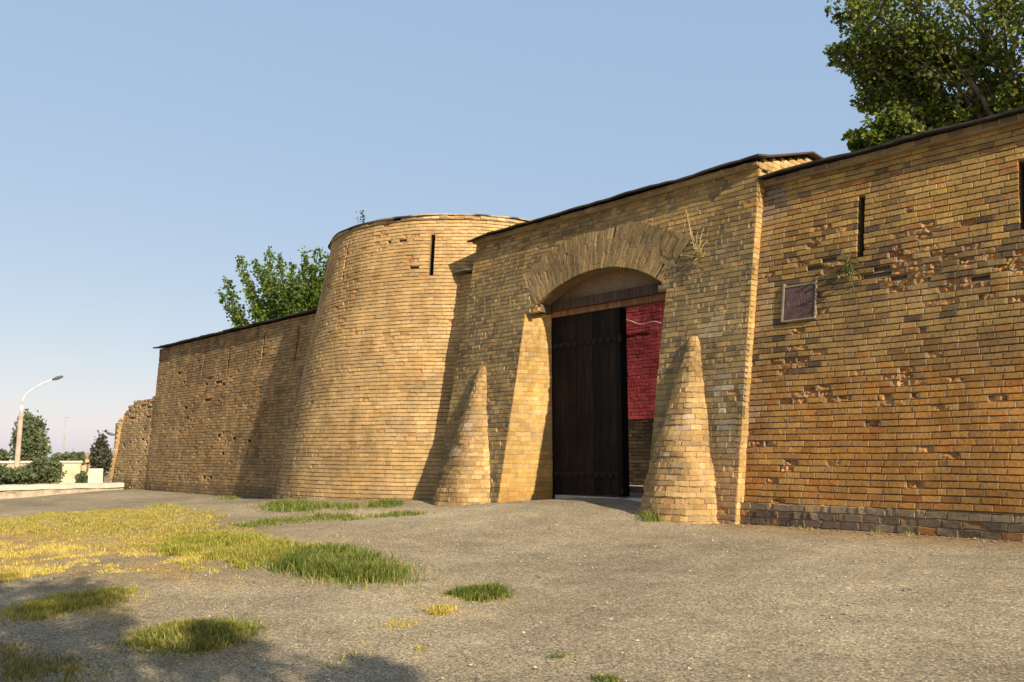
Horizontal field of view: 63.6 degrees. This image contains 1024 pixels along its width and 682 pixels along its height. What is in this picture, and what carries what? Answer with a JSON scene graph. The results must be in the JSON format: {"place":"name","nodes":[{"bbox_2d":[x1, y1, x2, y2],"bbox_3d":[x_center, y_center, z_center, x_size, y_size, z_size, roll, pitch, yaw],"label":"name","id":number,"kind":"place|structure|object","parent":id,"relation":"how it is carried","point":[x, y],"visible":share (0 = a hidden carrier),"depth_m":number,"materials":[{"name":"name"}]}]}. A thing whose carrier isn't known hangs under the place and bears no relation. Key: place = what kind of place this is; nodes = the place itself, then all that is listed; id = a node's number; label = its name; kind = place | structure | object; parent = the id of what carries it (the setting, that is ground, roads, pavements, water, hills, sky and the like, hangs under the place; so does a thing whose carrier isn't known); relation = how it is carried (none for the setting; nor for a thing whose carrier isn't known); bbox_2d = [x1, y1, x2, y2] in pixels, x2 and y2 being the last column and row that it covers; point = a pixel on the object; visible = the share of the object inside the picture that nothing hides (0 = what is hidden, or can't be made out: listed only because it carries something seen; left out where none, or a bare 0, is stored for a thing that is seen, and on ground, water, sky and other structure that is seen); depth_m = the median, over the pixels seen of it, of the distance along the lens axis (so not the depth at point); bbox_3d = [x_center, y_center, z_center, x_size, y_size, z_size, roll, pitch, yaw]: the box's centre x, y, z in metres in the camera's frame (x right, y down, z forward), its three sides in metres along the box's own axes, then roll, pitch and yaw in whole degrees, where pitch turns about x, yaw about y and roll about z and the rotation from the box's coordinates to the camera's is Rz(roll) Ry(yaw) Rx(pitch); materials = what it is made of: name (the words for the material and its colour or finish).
{"place":"outdoors","nodes":[
{"label":"outdoors","id":0,"kind":"place"},
{"bbox_2d":[0,507,331,583],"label":"dry grass","id":1,"kind":"structure","parent":0,"point":[181,543],"depth_m":13.93,"materials":[{"name":"yellow plant"}]},
{"bbox_2d":[0,457,1023,681],"bbox_3d":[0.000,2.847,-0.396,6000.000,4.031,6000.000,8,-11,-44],"label":"ground","id":2,"kind":"structure","parent":0,"point":[882,633],"depth_m":8.01,"materials":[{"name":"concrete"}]},
{"bbox_2d":[0,448,10,460],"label":"shrub","id":3,"kind":"object","parent":2,"relation":"on","point":[5,455],"visible":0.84,"depth_m":67.39,"materials":[{"name":"green plant"}]},
{"bbox_2d":[0,463,39,484],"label":"shrub","id":4,"kind":"object","parent":2,"relation":"on","point":[19,475],"visible":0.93,"depth_m":36.86,"materials":[{"name":"green plant"}]},
{"bbox_2d":[8,408,51,460],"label":"broadleaf tree","id":5,"kind":"object","parent":2,"relation":"on","point":[34,442],"visible":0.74,"depth_m":61.28,"materials":[{"name":"green plant"}]},
{"bbox_2d":[14,375,62,467],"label":"street lamp","id":6,"kind":"object","parent":2,"relation":"on","point":[18,442],"visible":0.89,"depth_m":44.43,"materials":[{"name":"metal"}]},
{"bbox_2d":[0,461,82,483],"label":"boundary wall","id":7,"kind":"structure","parent":2,"relation":"on","point":[11,464],"depth_m":56.29,"materials":[{"name":"stone"}]},
{"bbox_2d":[20,453,67,483],"bbox_3d":[-22.051,7.252,38.492,2.104,4.135,1.840,8,-11,-44],"label":"shrub","id":8,"kind":"object","parent":2,"relation":"on","point":[47,469],"visible":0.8,"depth_m":38.36,"materials":[{"name":"green plant"}]},
{"bbox_2d":[0,632,111,681],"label":"grass tuft","id":9,"kind":"object","parent":2,"relation":"on","point":[51,665],"visible":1,"depth_m":6.42,"materials":[{"name":"green plant"}]},
{"bbox_2d":[0,482,123,498],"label":"parapet","id":10,"kind":"structure","parent":2,"relation":"on","point":[8,491],"depth_m":29.81,"materials":[{"name":"white paint"}]},
{"bbox_2d":[50,451,77,460],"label":"shrub","id":11,"kind":"object","parent":2,"relation":"on","point":[65,456],"visible":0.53,"depth_m":58.74,"materials":[{"name":"green plant"}]},
{"bbox_2d":[62,417,69,453],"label":"mast","id":12,"kind":"object","parent":2,"relation":"on","point":[64,434],"visible":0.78,"depth_m":104.99,"materials":[{"name":"metal"}]},
{"bbox_2d":[60,464,79,483],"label":"garden wall","id":13,"kind":"structure","parent":2,"relation":"on","point":[73,470],"depth_m":41.05,"materials":[{"name":"beige paint"}]},
{"bbox_2d":[71,448,86,466],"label":"shrub","id":14,"kind":"object","parent":2,"relation":"on","point":[81,456],"visible":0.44,"depth_m":83.11,"materials":[{"name":"green plant"}]},
{"bbox_2d":[74,470,87,482],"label":"shrub","id":15,"kind":"object","parent":2,"relation":"on","point":[82,477],"visible":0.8,"depth_m":40.21,"materials":[{"name":"green plant"}]},
{"bbox_2d":[0,584,170,628],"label":"grass tuft","id":16,"kind":"object","parent":2,"relation":"on","point":[43,608],"visible":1,"depth_m":8.59,"materials":[{"name":"green plant"}]},
{"bbox_2d":[82,453,91,474],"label":"house","id":17,"kind":"structure","parent":2,"relation":"on","point":[85,467],"depth_m":92.55,"materials":[{"name":"beige tile"}]},
{"bbox_2d":[88,468,102,482],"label":"pier","id":18,"kind":"structure","parent":2,"relation":"on","point":[95,475],"depth_m":32.09,"materials":[{"name":"white paint"}]},
{"bbox_2d":[86,429,112,480],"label":"broadleaf tree","id":19,"kind":"object","parent":2,"relation":"on","point":[101,454],"visible":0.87,"depth_m":53.04,"materials":[{"name":"green plant"}]},
{"bbox_2d":[107,396,154,489],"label":"ruined wall","id":20,"kind":"structure","parent":2,"relation":"on","point":[129,464],"depth_m":33.30,"materials":[{"name":"brick"}]},
{"bbox_2d":[137,501,189,507],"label":"grass tuft","id":21,"kind":"object","parent":2,"relation":"on","point":[155,505],"visible":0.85,"depth_m":22.32,"materials":[{"name":"yellow plant"}]},
{"bbox_2d":[89,614,278,660],"bbox_3d":[-2.829,2.551,7.232,1.610,0.188,1.665,8,-11,-44],"label":"grass tuft","id":22,"kind":"object","parent":2,"relation":"on","point":[203,634],"visible":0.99,"depth_m":7.10,"materials":[{"name":"green plant"}]},
{"bbox_2d":[211,494,241,500],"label":"grass tuft","id":23,"kind":"object","parent":2,"relation":"on","point":[227,497],"visible":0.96,"depth_m":25.35,"materials":[{"name":"green plant"}]},
{"bbox_2d":[146,307,317,498],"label":"fortress wall","id":24,"kind":"structure","parent":2,"relation":"on","point":[225,404],"depth_m":27.80,"materials":[{"name":"brick"}]},
{"bbox_2d":[202,537,324,570],"bbox_3d":[-3.442,2.905,11.497,1.948,0.260,3.361,8,-11,-44],"label":"grass tuft","id":25,"kind":"object","parent":2,"relation":"on","point":[256,550],"visible":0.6,"depth_m":11.22,"materials":[{"name":"yellow plant"}]},
{"bbox_2d":[217,245,328,326],"bbox_3d":[-10.260,0.769,36.853,3.600,11.357,13.006,8,-11,-44],"label":"mulberry tree","id":26,"kind":"object","parent":2,"relation":"on","point":[294,296],"visible":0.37,"depth_m":36.80,"materials":[{"name":"green plant"}]},
{"bbox_2d":[210,511,377,533],"bbox_3d":[-4.069,3.431,15.736,3.725,0.270,2.538,5,-9,-32],"label":"grass tuft","id":27,"kind":"object","parent":2,"relation":"on","point":[312,518],"visible":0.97,"depth_m":15.87,"materials":[{"name":"green plant"}]},
{"bbox_2d":[238,497,387,513],"bbox_3d":[-4.669,3.663,18.496,2.403,0.282,5.038,8,-11,-44],"label":"grass tuft","id":28,"kind":"object","parent":2,"relation":"on","point":[294,505],"visible":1,"depth_m":18.10,"materials":[{"name":"green plant"}]},
{"bbox_2d":[244,541,467,591],"bbox_3d":[-2.102,2.726,10.243,2.024,0.347,3.960,8,-11,-44],"label":"grass tuft","id":29,"kind":"object","parent":2,"relation":"on","point":[343,562],"visible":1,"depth_m":9.93,"materials":[{"name":"green plant"}]},
{"bbox_2d":[358,497,412,508],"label":"grass tuft","id":30,"kind":"object","parent":2,"relation":"on","point":[386,502],"visible":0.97,"depth_m":18.05,"materials":[{"name":"green plant"}]},
{"bbox_2d":[271,213,530,499],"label":"round tower","id":31,"kind":"structure","parent":2,"relation":"on","point":[370,417],"depth_m":20.93,"materials":[{"name":"brick"}]},
{"bbox_2d":[356,210,365,222],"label":"rim weed","id":32,"kind":"object","parent":31,"relation":"on","point":[363,215],"visible":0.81,"depth_m":23.90,"materials":[{"name":"green plant"}]},
{"bbox_2d":[369,509,433,518],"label":"grass tuft","id":33,"kind":"object","parent":2,"relation":"on","point":[395,513],"visible":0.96,"depth_m":15.70,"materials":[{"name":"green plant"}]},
{"bbox_2d":[375,616,430,631],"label":"grass tuft","id":34,"kind":"object","parent":2,"relation":"on","point":[393,621],"visible":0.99,"depth_m":7.37,"materials":[{"name":"yellow plant"}]},
{"bbox_2d":[418,603,460,616],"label":"grass tuft","id":35,"kind":"object","parent":2,"relation":"on","point":[438,610],"visible":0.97,"depth_m":7.73,"materials":[{"name":"yellow plant"}]},
{"bbox_2d":[431,366,490,506],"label":"buttress","id":36,"kind":"structure","parent":2,"relation":"on","point":[465,477],"depth_m":17.97,"materials":[{"name":"brick"}]},
{"bbox_2d":[451,268,472,396],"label":"link wall","id":37,"kind":"structure","parent":2,"relation":"on","point":[465,283],"depth_m":20.65,"materials":[{"name":"brick"}]},
{"bbox_2d":[441,580,516,604],"bbox_3d":[-0.314,2.570,8.551,0.881,0.166,0.889,8,-11,-44],"label":"grass tuft","id":38,"kind":"object","parent":2,"relation":"on","point":[490,591],"visible":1,"depth_m":8.43,"materials":[{"name":"green plant"}]},
{"bbox_2d":[0,501,989,681],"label":"sparse weeds","id":39,"kind":"object","parent":2,"relation":"on","point":[909,533],"visible":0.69,"depth_m":6.61,"materials":[{"name":"green plant"}]},
{"bbox_2d":[547,651,569,658],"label":"grass tuft","id":40,"kind":"object","parent":2,"relation":"on","point":[559,656],"visible":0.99,"depth_m":6.16,"materials":[{"name":"green plant"}]},
{"bbox_2d":[587,673,623,681],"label":"grass tuft","id":41,"kind":"object","parent":2,"relation":"on","point":[608,678],"visible":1,"depth_m":5.58,"materials":[{"name":"green plant"}]},
{"bbox_2d":[437,151,822,523],"bbox_3d":[2.931,0.243,17.898,4.902,7.544,8.840,8,-11,-44],"label":"gatehouse","id":42,"kind":"object","parent":2,"relation":"on","point":[553,297],"visible":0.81,"depth_m":17.40,"materials":[{"name":"brick"}]},
{"bbox_2d":[553,307,629,496],"bbox_3d":[1.648,1.325,17.748,0.240,3.900,1.975,8,-11,-44],"label":"door leaf","id":43,"kind":"structure","parent":42,"relation":"in","point":[591,436],"depth_m":17.61,"materials":[{"name":"brown wood"}]},
{"bbox_2d":[680,209,709,263],"bbox_3d":[3.413,-1.993,15.476,0.270,1.156,0.630,8,-11,-44],"label":"wall weed","id":44,"kind":"object","parent":42,"relation":"attached to","point":[698,251],"depth_m":15.40,"materials":[{"name":"yellow plant"}]},
{"bbox_2d":[626,303,664,485],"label":"courtyard wall","id":45,"kind":"structure","parent":2,"relation":"on","point":[644,324],"depth_m":22.27,"materials":[{"name":"brick"}]},
{"bbox_2d":[636,507,664,521],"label":"grass tuft","id":46,"kind":"object","parent":2,"relation":"on","point":[650,516],"visible":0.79,"depth_m":13.64,"materials":[{"name":"green plant"}]},
{"bbox_2d":[637,336,718,523],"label":"buttress","id":47,"kind":"structure","parent":2,"relation":"on","point":[679,485],"depth_m":14.07,"materials":[{"name":"brick"}]},
{"bbox_2d":[740,107,1023,540],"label":"fortress wall","id":48,"kind":"structure","parent":2,"relation":"on","point":[887,394],"depth_m":12.55,"materials":[{"name":"brick"}]},
{"bbox_2d":[781,277,818,322],"bbox_3d":[4.841,-0.682,13.907,0.227,0.734,0.600,8,-11,-44],"label":"plaque","id":49,"kind":"object","parent":48,"relation":"attached to","point":[799,302],"visible":1,"depth_m":13.87,"materials":[{"name":"metal"}]},
{"bbox_2d":[835,252,863,287],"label":"wall weed","id":50,"kind":"object","parent":48,"relation":"attached to","point":[844,269],"depth_m":13.30,"materials":[{"name":"green plant"}]},
{"bbox_2d":[822,0,1023,151],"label":"broadleaf tree","id":51,"kind":"object","parent":2,"relation":"on","point":[901,76],"visible":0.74,"depth_m":19.21,"materials":[{"name":"green plant"}]},
{"bbox_2d":[0,0,1023,456],"label":"sky","id":52,"kind":"structure","parent":0,"point":[147,147],"materials":[{"name":"blue"}]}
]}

